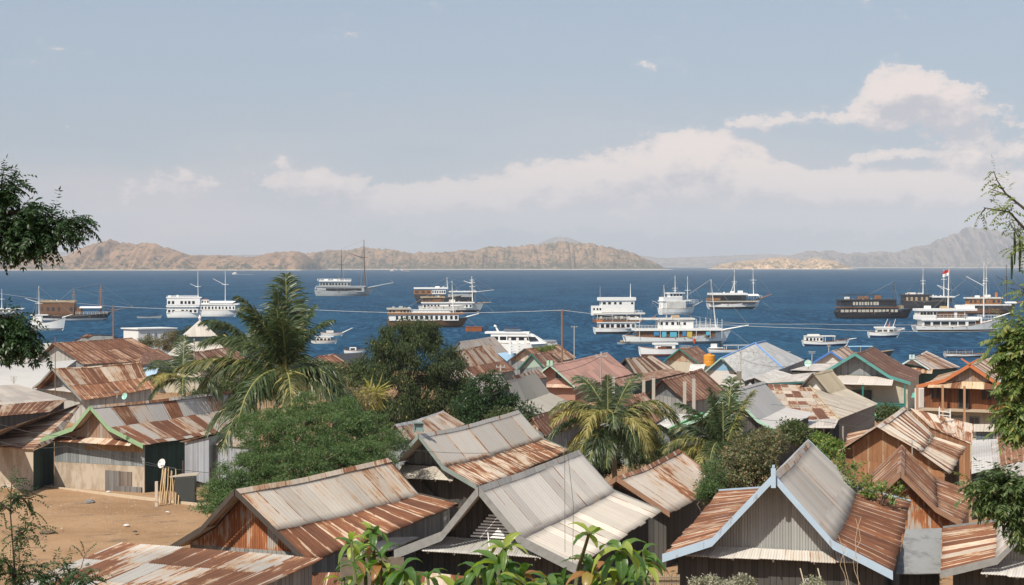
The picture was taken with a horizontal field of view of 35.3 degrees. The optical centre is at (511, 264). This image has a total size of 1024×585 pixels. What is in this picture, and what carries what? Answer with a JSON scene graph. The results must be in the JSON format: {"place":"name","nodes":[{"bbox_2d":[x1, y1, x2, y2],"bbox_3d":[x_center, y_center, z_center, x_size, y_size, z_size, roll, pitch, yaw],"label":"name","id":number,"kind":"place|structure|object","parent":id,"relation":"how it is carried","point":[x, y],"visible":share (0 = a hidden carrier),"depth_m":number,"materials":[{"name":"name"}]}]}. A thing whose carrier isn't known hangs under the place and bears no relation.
{"place":"outdoors","nodes":[
{"label":"outdoors","id":0,"kind":"place"},
{"bbox_2d":[0,239,326,269],"bbox_3d":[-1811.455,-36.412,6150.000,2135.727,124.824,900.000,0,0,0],"label":"island","id":1,"kind":"structure","parent":0,"point":[110,254],"depth_m":5830.24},
{"bbox_2d":[58,237,789,266],"bbox_3d":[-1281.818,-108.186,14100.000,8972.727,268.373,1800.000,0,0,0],"label":"distant mountains","id":2,"kind":"structure","parent":0,"point":[710,261],"depth_m":13748.60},
{"bbox_2d":[306,241,672,269],"bbox_3d":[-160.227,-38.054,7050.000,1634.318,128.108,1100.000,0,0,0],"label":"island","id":3,"kind":"structure","parent":0,"point":[561,255],"depth_m":6771.63,"materials":[{"name":"stone"}]},
{"bbox_2d":[0,371,990,584],"bbox_3d":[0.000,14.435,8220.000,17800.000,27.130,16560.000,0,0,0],"label":"ground","id":4,"kind":"structure","parent":0,"point":[81,529],"depth_m":82.63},
{"bbox_2d":[0,466,57,584],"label":"sapling","id":5,"kind":"object","parent":4,"relation":"on","point":[12,571],"visible":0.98,"depth_m":15.98,"materials":[{"name":"green plant"}]},
{"bbox_2d":[0,385,66,429],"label":"house","id":6,"kind":"structure","parent":4,"relation":"on","point":[19,404],"depth_m":134.18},
{"bbox_2d":[0,360,75,392],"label":"house","id":7,"kind":"structure","parent":4,"relation":"on","point":[27,376],"depth_m":188.76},
{"bbox_2d":[0,403,81,490],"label":"house","id":8,"kind":"structure","parent":4,"relation":"on","point":[36,467],"depth_m":99.30,"materials":[{"name":"paint"}]},
{"bbox_2d":[0,154,102,370],"bbox_3d":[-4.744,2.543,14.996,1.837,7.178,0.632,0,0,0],"label":"shade tree","id":9,"kind":"object","parent":4,"relation":"on","point":[27,232],"visible":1,"depth_m":14.93,"materials":[{"name":"green plant"}]},
{"bbox_2d":[11,542,114,584],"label":"fern plant","id":10,"kind":"object","parent":4,"relation":"on","point":[83,580],"visible":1,"depth_m":15.98,"materials":[{"name":"green plant"}]},
{"bbox_2d":[32,362,154,422],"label":"house","id":11,"kind":"structure","parent":4,"relation":"on","point":[86,387],"depth_m":160.96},
{"bbox_2d":[37,338,171,366],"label":"house","id":12,"kind":"structure","parent":4,"relation":"on","point":[103,352],"depth_m":252.22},
{"bbox_2d":[44,485,203,505],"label":"kerb wall","id":13,"kind":"structure","parent":4,"relation":"on","point":[131,496],"depth_m":94.22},
{"bbox_2d":[41,390,244,492],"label":"house","id":14,"kind":"structure","parent":4,"relation":"on","point":[156,431],"depth_m":98.42,"materials":[{"name":"green paint"}]},
{"bbox_2d":[121,327,176,355],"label":"white building","id":15,"kind":"structure","parent":4,"relation":"on","point":[136,333],"depth_m":316.68,"materials":[{"name":"paint"}]},
{"bbox_2d":[138,349,172,380],"bbox_3d":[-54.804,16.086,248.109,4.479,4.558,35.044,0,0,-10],"label":"shed","id":16,"kind":"structure","parent":4,"relation":"on","point":[147,357],"depth_m":251.81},
{"bbox_2d":[153,330,179,355],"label":"shore bush","id":17,"kind":"object","parent":4,"relation":"on","point":[166,345],"visible":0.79,"depth_m":298.88,"materials":[{"name":"green plant"}]},
{"bbox_2d":[18,542,323,584],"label":"lean to","id":18,"kind":"object","parent":4,"relation":"on","point":[134,564],"visible":0.95,"depth_m":47.18,"materials":[{"name":"metal"}]},
{"bbox_2d":[137,334,224,402],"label":"coconut palm","id":19,"kind":"object","parent":4,"relation":"on","point":[182,356],"visible":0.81,"depth_m":107.72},
{"bbox_2d":[170,472,199,503],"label":"shed","id":20,"kind":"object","parent":4,"relation":"on","point":[185,486],"visible":0.94,"depth_m":90.52,"materials":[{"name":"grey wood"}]},
{"bbox_2d":[168,315,223,359],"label":"pavilion","id":21,"kind":"structure","parent":4,"relation":"on","point":[197,333],"depth_m":264.00,"materials":[{"name":"metal"}]},
{"bbox_2d":[152,347,248,392],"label":"house","id":22,"kind":"structure","parent":4,"relation":"on","point":[200,355],"depth_m":215.91,"materials":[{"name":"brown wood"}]},
{"bbox_2d":[180,426,254,493],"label":"hut","id":23,"kind":"object","parent":4,"relation":"on","point":[199,456],"visible":0.29,"depth_m":92.38,"materials":[{"name":"grey metal"}]},
{"bbox_2d":[188,379,257,413],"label":"scrub bush","id":24,"kind":"object","parent":4,"relation":"on","point":[223,387],"visible":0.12,"depth_m":111.44,"materials":[{"name":"green plant"}]},
{"bbox_2d":[197,315,303,441],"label":"coconut palm","id":25,"kind":"object","parent":4,"relation":"on","point":[225,326],"visible":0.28,"depth_m":110.97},
{"bbox_2d":[212,364,289,410],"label":"scrub bush","id":26,"kind":"object","parent":4,"relation":"on","point":[229,376],"visible":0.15,"depth_m":123.74,"materials":[{"name":"green plant"}]},
{"bbox_2d":[171,272,362,470],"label":"coconut palm","id":27,"kind":"object","parent":4,"relation":"on","point":[279,331],"visible":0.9,"depth_m":83.24,"materials":[{"name":"plant"}]},
{"bbox_2d":[187,390,412,517],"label":"bushy tree","id":28,"kind":"object","parent":4,"relation":"on","point":[346,449],"visible":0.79,"depth_m":74.97,"materials":[{"name":"green plant"}]},
{"bbox_2d":[169,457,458,572],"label":"house","id":29,"kind":"structure","parent":4,"relation":"on","point":[313,516],"depth_m":54.86,"materials":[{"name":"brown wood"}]},
{"bbox_2d":[297,374,379,438],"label":"undergrowth bush","id":30,"kind":"object","parent":4,"relation":"on","point":[367,401],"visible":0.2,"depth_m":96.03,"materials":[{"name":"green plant"}]},
{"bbox_2d":[322,358,371,388],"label":"scrub bush","id":31,"kind":"object","parent":4,"relation":"on","point":[355,373],"visible":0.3,"depth_m":173.23,"materials":[{"name":"green plant"}]},
{"bbox_2d":[340,557,403,584],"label":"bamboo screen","id":32,"kind":"object","parent":4,"relation":"on","point":[347,570],"visible":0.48,"depth_m":50.48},
{"bbox_2d":[355,373,392,436],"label":"frond tuft","id":33,"kind":"object","parent":4,"relation":"on","point":[380,393],"visible":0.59,"depth_m":104.57,"materials":[{"name":"green plant"}]},
{"bbox_2d":[322,522,446,584],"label":"mango shoot","id":34,"kind":"object","parent":4,"relation":"on","point":[390,576],"visible":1,"depth_m":9.49,"materials":[{"name":"green plant"}]},
{"bbox_2d":[312,571,463,584],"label":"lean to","id":35,"kind":"object","parent":4,"relation":"on","point":[317,578],"visible":0.12,"depth_m":51.47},
{"bbox_2d":[343,516,447,570],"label":"wall","id":36,"kind":"structure","parent":4,"relation":"on","point":[401,541],"depth_m":57.32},
{"bbox_2d":[352,312,476,449],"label":"dark tree","id":37,"kind":"object","parent":4,"relation":"on","point":[409,405],"visible":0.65,"depth_m":126.38,"materials":[{"name":"green plant"}]},
{"bbox_2d":[388,410,463,467],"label":"house","id":38,"kind":"structure","parent":4,"relation":"on","point":[441,420],"depth_m":109.45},
{"bbox_2d":[437,344,515,391],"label":"house","id":39,"kind":"structure","parent":4,"relation":"on","point":[484,358],"depth_m":219.65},
{"bbox_2d":[454,336,506,361],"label":"house","id":40,"kind":"structure","parent":4,"relation":"on","point":[495,344],"depth_m":294.47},
{"bbox_2d":[394,410,568,509],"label":"house","id":41,"kind":"structure","parent":4,"relation":"on","point":[467,465],"depth_m":80.07,"materials":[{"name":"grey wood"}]},
{"bbox_2d":[447,369,544,426],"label":"leafy tree","id":42,"kind":"object","parent":4,"relation":"on","point":[478,407],"visible":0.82,"depth_m":119.00,"materials":[{"name":"green plant"}]},
{"bbox_2d":[434,532,569,584],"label":"mango shoot","id":43,"kind":"object","parent":4,"relation":"on","point":[512,574],"visible":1,"depth_m":8.98,"materials":[{"name":"green plant"}]},
{"bbox_2d":[394,449,660,584],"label":"house","id":44,"kind":"structure","parent":4,"relation":"on","point":[534,505],"depth_m":53.25,"materials":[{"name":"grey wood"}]},
{"bbox_2d":[493,372,566,415],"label":"house","id":45,"kind":"structure","parent":4,"relation":"on","point":[532,388],"depth_m":141.73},
{"bbox_2d":[517,352,556,373],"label":"house","id":46,"kind":"structure","parent":4,"relation":"on","point":[534,361],"depth_m":229.41,"materials":[{"name":"brown paint"}]},
{"bbox_2d":[508,344,575,375],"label":"house","id":47,"kind":"structure","parent":4,"relation":"on","point":[520,357],"depth_m":259.87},
{"bbox_2d":[529,398,599,456],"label":"house","id":48,"kind":"structure","parent":4,"relation":"on","point":[541,425],"depth_m":114.51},
{"bbox_2d":[542,352,632,401],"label":"house","id":49,"kind":"structure","parent":4,"relation":"on","point":[558,383],"depth_m":194.25,"materials":[{"name":"green paint"}]},
{"bbox_2d":[569,440,625,477],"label":"scrub bush","id":50,"kind":"object","parent":4,"relation":"on","point":[601,471],"visible":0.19,"depth_m":90.64,"materials":[{"name":"green plant"}]},
{"bbox_2d":[554,522,670,584],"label":"mango shoot","id":51,"kind":"object","parent":4,"relation":"on","point":[644,564],"visible":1,"depth_m":9.12,"materials":[{"name":"green plant"}]},
{"bbox_2d":[546,373,687,488],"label":"coconut palm","id":52,"kind":"object","parent":4,"relation":"on","point":[618,430],"visible":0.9,"depth_m":87.32,"materials":[{"name":"plant"}]},
{"bbox_2d":[592,392,663,464],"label":"house","id":53,"kind":"structure","parent":4,"relation":"on","point":[639,396],"depth_m":118.19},
{"bbox_2d":[607,429,670,468],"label":"scrub bush","id":54,"kind":"object","parent":4,"relation":"on","point":[644,460],"visible":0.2,"depth_m":93.81,"materials":[{"name":"green plant"}]},
{"bbox_2d":[620,355,673,375],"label":"house","id":55,"kind":"structure","parent":4,"relation":"on","point":[643,364],"depth_m":211.96,"materials":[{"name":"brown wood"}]},
{"bbox_2d":[615,369,684,398],"bbox_3d":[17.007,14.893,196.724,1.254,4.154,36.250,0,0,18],"label":"shed","id":56,"kind":"structure","parent":4,"relation":"on","point":[658,375],"depth_m":193.68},
{"bbox_2d":[608,449,709,567],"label":"house","id":57,"kind":"structure","parent":4,"relation":"on","point":[665,484],"depth_m":68.73,"materials":[{"name":"brown metal"}]},
{"bbox_2d":[653,412,703,450],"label":"lean to","id":58,"kind":"object","parent":4,"relation":"on","point":[668,424],"visible":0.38,"depth_m":117.48,"materials":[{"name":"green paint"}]},
{"bbox_2d":[663,346,708,373],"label":"house","id":59,"kind":"structure","parent":4,"relation":"on","point":[681,359],"depth_m":252.20,"materials":[{"name":"brown paint"}]},
{"bbox_2d":[647,368,725,414],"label":"house","id":60,"kind":"structure","parent":4,"relation":"on","point":[669,391],"depth_m":151.81,"materials":[{"name":"metal"}]},
{"bbox_2d":[686,572,724,584],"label":"flower shrub","id":61,"kind":"object","parent":4,"relation":"on","point":[713,580],"visible":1,"depth_m":43.98,"materials":[{"name":"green plant"}]},
{"bbox_2d":[692,458,728,511],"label":"green bush","id":62,"kind":"object","parent":4,"relation":"on","point":[705,489],"visible":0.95,"depth_m":65.14,"materials":[{"name":"green plant"}]},
{"bbox_2d":[660,376,791,472],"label":"coconut palm","id":63,"kind":"object","parent":4,"relation":"on","point":[724,420],"visible":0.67,"depth_m":80.00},
{"bbox_2d":[705,357,751,390],"bbox_3d":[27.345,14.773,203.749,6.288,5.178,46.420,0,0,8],"label":"house","id":64,"kind":"structure","parent":4,"relation":"on","point":[719,370],"depth_m":213.06,"materials":[{"name":"white paint"}]},
{"bbox_2d":[720,572,757,584],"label":"flower shrub","id":65,"kind":"object","parent":4,"relation":"on","point":[736,581],"visible":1,"depth_m":44.05,"materials":[{"name":"green plant"}]},
{"bbox_2d":[696,424,790,507],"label":"olive bush","id":66,"kind":"object","parent":4,"relation":"on","point":[745,471],"visible":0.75,"depth_m":67.40,"materials":[{"name":"green plant"}]},
{"bbox_2d":[683,381,814,465],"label":"house","id":67,"kind":"structure","parent":4,"relation":"on","point":[763,407],"depth_m":115.96,"materials":[{"name":"green paint"}]},
{"bbox_2d":[722,340,803,385],"bbox_3d":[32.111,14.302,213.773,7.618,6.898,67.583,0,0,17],"label":"house","id":68,"kind":"structure","parent":4,"relation":"on","point":[767,355],"depth_m":215.33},
{"bbox_2d":[753,369,791,383],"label":"lean to","id":69,"kind":"object","parent":4,"relation":"on","point":[772,375],"visible":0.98,"depth_m":192.27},
{"bbox_2d":[662,439,910,584],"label":"house","id":70,"kind":"structure","parent":4,"relation":"on","point":[803,506],"depth_m":51.87,"materials":[{"name":"blue paint"}]},
{"bbox_2d":[767,372,814,385],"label":"lean to","id":71,"kind":"object","parent":4,"relation":"on","point":[795,379],"visible":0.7,"depth_m":192.18,"materials":[{"name":"white paint"}]},
{"bbox_2d":[774,416,815,452],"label":"scrub bush","id":72,"kind":"object","parent":4,"relation":"on","point":[797,431],"visible":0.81,"depth_m":98.88,"materials":[{"name":"green plant"}]},
{"bbox_2d":[792,363,836,373],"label":"lean to","id":73,"kind":"object","parent":4,"relation":"on","point":[815,368],"visible":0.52,"depth_m":220.75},
{"bbox_2d":[767,384,875,451],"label":"house","id":74,"kind":"structure","parent":4,"relation":"on","point":[803,398],"depth_m":133.52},
{"bbox_2d":[808,430,846,460],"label":"garden bush","id":75,"kind":"object","parent":4,"relation":"on","point":[823,441],"visible":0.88,"depth_m":72.06,"materials":[{"name":"green plant"}]},
{"bbox_2d":[813,346,854,362],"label":"house","id":76,"kind":"structure","parent":4,"relation":"on","point":[838,355],"depth_m":252.47,"materials":[{"name":"brown paint"}]},
{"bbox_2d":[800,369,876,436],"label":"house","id":77,"kind":"structure","parent":4,"relation":"on","point":[828,381],"depth_m":143.30,"materials":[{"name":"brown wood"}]},
{"bbox_2d":[828,446,908,507],"bbox_3d":[13.352,9.896,62.089,1.746,5.445,5.345,0,0,-17],"label":"creeper","id":78,"kind":"object","parent":4,"relation":"on","point":[869,494],"visible":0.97,"depth_m":61.52,"materials":[{"name":"green plant"}]},
{"bbox_2d":[827,346,921,409],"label":"house","id":79,"kind":"structure","parent":4,"relation":"on","point":[876,378],"depth_m":179.06,"materials":[{"name":"teal paint"}]},
{"bbox_2d":[875,401,910,423],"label":"scrub bush","id":80,"kind":"object","parent":4,"relation":"on","point":[882,412],"visible":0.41,"depth_m":149.00,"materials":[{"name":"green plant"}]},
{"bbox_2d":[838,407,966,488],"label":"house","id":81,"kind":"structure","parent":4,"relation":"on","point":[875,447],"depth_m":87.72,"materials":[{"name":"brown wood"}]},
{"bbox_2d":[896,528,941,584],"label":"lean to","id":82,"kind":"object","parent":4,"relation":"on","point":[919,562],"visible":0.93,"depth_m":54.28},
{"bbox_2d":[869,445,977,575],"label":"house","id":83,"kind":"structure","parent":4,"relation":"on","point":[934,500],"depth_m":66.61,"materials":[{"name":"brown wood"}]},
{"bbox_2d":[902,351,958,387],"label":"house","id":84,"kind":"structure","parent":4,"relation":"on","point":[932,367],"depth_m":227.69,"materials":[{"name":"teal paint"}]},
{"bbox_2d":[910,408,973,479],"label":"house","id":85,"kind":"structure","parent":4,"relation":"on","point":[935,425],"depth_m":107.07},
{"bbox_2d":[916,358,1013,460],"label":"house","id":86,"kind":"structure","parent":4,"relation":"on","point":[962,394],"depth_m":118.89,"materials":[{"name":"orange paint"}]},
{"bbox_2d":[940,519,1023,584],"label":"house","id":87,"kind":"structure","parent":4,"relation":"on","point":[973,553],"depth_m":50.39,"materials":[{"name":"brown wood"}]},
{"bbox_2d":[971,439,999,519],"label":"shed","id":88,"kind":"structure","parent":4,"relation":"on","point":[984,450],"depth_m":88.91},
{"bbox_2d":[950,452,1023,557],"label":"corner tree","id":89,"kind":"object","parent":4,"relation":"on","point":[1000,497],"visible":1,"depth_m":31.79,"materials":[{"name":"green plant"}]},
{"bbox_2d":[965,162,1023,311],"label":"pod tree","id":90,"kind":"object","parent":4,"relation":"on","point":[1019,238],"visible":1,"depth_m":13.99,"materials":[{"name":"green plant"}]},
{"bbox_2d":[977,302,1023,455],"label":"tree","id":91,"kind":"object","parent":4,"relation":"on","point":[1007,358],"visible":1,"depth_m":21.90,"materials":[{"name":"green plant"}]},
{"bbox_2d":[997,437,1023,470],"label":"shed","id":92,"kind":"structure","parent":4,"relation":"on","point":[1007,454],"depth_m":88.22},
{"bbox_2d":[0,267,1023,370],"bbox_3d":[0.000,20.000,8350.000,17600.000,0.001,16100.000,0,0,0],"label":"sea water","id":93,"kind":"structure","parent":0,"point":[800,302],"depth_m":952.33,"materials":[{"name":"liquid"}]},
{"bbox_2d":[25,287,71,330],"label":"boat","id":94,"kind":"object","parent":93,"relation":"on","point":[57,325],"visible":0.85,"depth_m":488.16,"materials":[{"name":"wood"}]},
{"bbox_2d":[38,284,133,320],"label":"boat","id":95,"kind":"object","parent":93,"relation":"on","point":[55,310],"visible":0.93,"depth_m":576.26,"materials":[{"name":"wood"}]},
{"bbox_2d":[166,285,201,317],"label":"boat","id":96,"kind":"object","parent":93,"relation":"on","point":[187,305],"visible":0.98,"depth_m":605.53,"materials":[{"name":"white wood"}]},
{"bbox_2d":[201,277,239,316],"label":"boat","id":97,"kind":"object","parent":93,"relation":"on","point":[225,308],"visible":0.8,"depth_m":618.39,"materials":[{"name":"white wood"}]},
{"bbox_2d":[314,240,392,295],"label":"boat","id":98,"kind":"object","parent":93,"relation":"on","point":[333,287],"visible":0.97,"depth_m":1019.65,"materials":[{"name":"white wood"}]},
{"bbox_2d":[386,283,478,326],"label":"boat","id":99,"kind":"object","parent":93,"relation":"on","point":[449,319],"visible":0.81,"depth_m":512.36,"materials":[{"name":"white wood"}]},
{"bbox_2d":[414,276,491,303],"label":"boat","id":100,"kind":"object","parent":93,"relation":"on","point":[456,297],"visible":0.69,"depth_m":827.00,"materials":[{"name":"wood"}]},
{"bbox_2d":[418,281,493,311],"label":"boat","id":101,"kind":"object","parent":93,"relation":"on","point":[431,301],"visible":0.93,"depth_m":674.30,"materials":[{"name":"white wood"}]},
{"bbox_2d":[485,325,556,351],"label":"motor yacht","id":102,"kind":"object","parent":93,"relation":"on","point":[501,337],"visible":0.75,"depth_m":362.57,"materials":[{"name":"white plastic"}]},
{"bbox_2d":[591,284,644,333],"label":"boat","id":103,"kind":"object","parent":93,"relation":"on","point":[613,324],"visible":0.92,"depth_m":464.09,"materials":[{"name":"white wood"}]},
{"bbox_2d":[638,343,692,355],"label":"speedboat","id":104,"kind":"object","parent":93,"relation":"on","point":[663,349],"visible":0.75,"depth_m":350.76,"materials":[{"name":"white plastic"}]},
{"bbox_2d":[651,276,702,314],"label":"boat","id":105,"kind":"object","parent":93,"relation":"on","point":[680,307],"visible":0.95,"depth_m":644.84,"materials":[{"name":"white wood"}]},
{"bbox_2d":[622,279,748,343],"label":"boat","id":106,"kind":"object","parent":93,"relation":"on","point":[670,330],"visible":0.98,"depth_m":407.26,"materials":[{"name":"white wood"}]},
{"bbox_2d":[706,268,771,308],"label":"boat","id":107,"kind":"object","parent":93,"relation":"on","point":[737,300],"visible":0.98,"depth_m":724.82,"materials":[{"name":"white wood"}]},
{"bbox_2d":[802,334,855,345],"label":"boat","id":108,"kind":"object","parent":93,"relation":"on","point":[813,340],"visible":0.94,"depth_m":395.44,"materials":[{"name":"white wood"}]},
{"bbox_2d":[834,282,919,318],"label":"boat","id":109,"kind":"object","parent":93,"relation":"on","point":[866,307],"visible":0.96,"depth_m":595.87,"materials":[{"name":"black wood"}]},
{"bbox_2d":[867,319,903,337],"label":"cabin cruiser","id":110,"kind":"object","parent":93,"relation":"on","point":[885,332],"visible":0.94,"depth_m":441.34,"materials":[{"name":"white plastic"}]},
{"bbox_2d":[899,268,959,307],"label":"boat","id":111,"kind":"object","parent":93,"relation":"on","point":[912,300],"visible":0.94,"depth_m":743.37,"materials":[{"name":"wood"}]},
{"bbox_2d":[911,263,1011,331],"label":"boat","id":112,"kind":"object","parent":93,"relation":"on","point":[929,318],"visible":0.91,"depth_m":478.80,"materials":[{"name":"white wood"}]},
{"bbox_2d":[963,265,1023,314],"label":"boat","id":113,"kind":"object","parent":93,"relation":"on","point":[977,301],"visible":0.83,"depth_m":635.76,"materials":[{"name":"wood"}]},
{"bbox_2d":[0,0,1023,257],"label":"sky","id":114,"kind":"structure","parent":0,"point":[653,128],"materials":[{"name":"blue"}]},
{"bbox_2d":[710,257,851,268],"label":"island","id":115,"kind":"structure","parent":0,"point":[784,263],"depth_m":7066.17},
{"bbox_2d":[781,226,1023,267],"bbox_3d":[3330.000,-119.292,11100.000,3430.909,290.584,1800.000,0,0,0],"label":"mountains","id":116,"kind":"structure","parent":0,"point":[965,247],"depth_m":10685.50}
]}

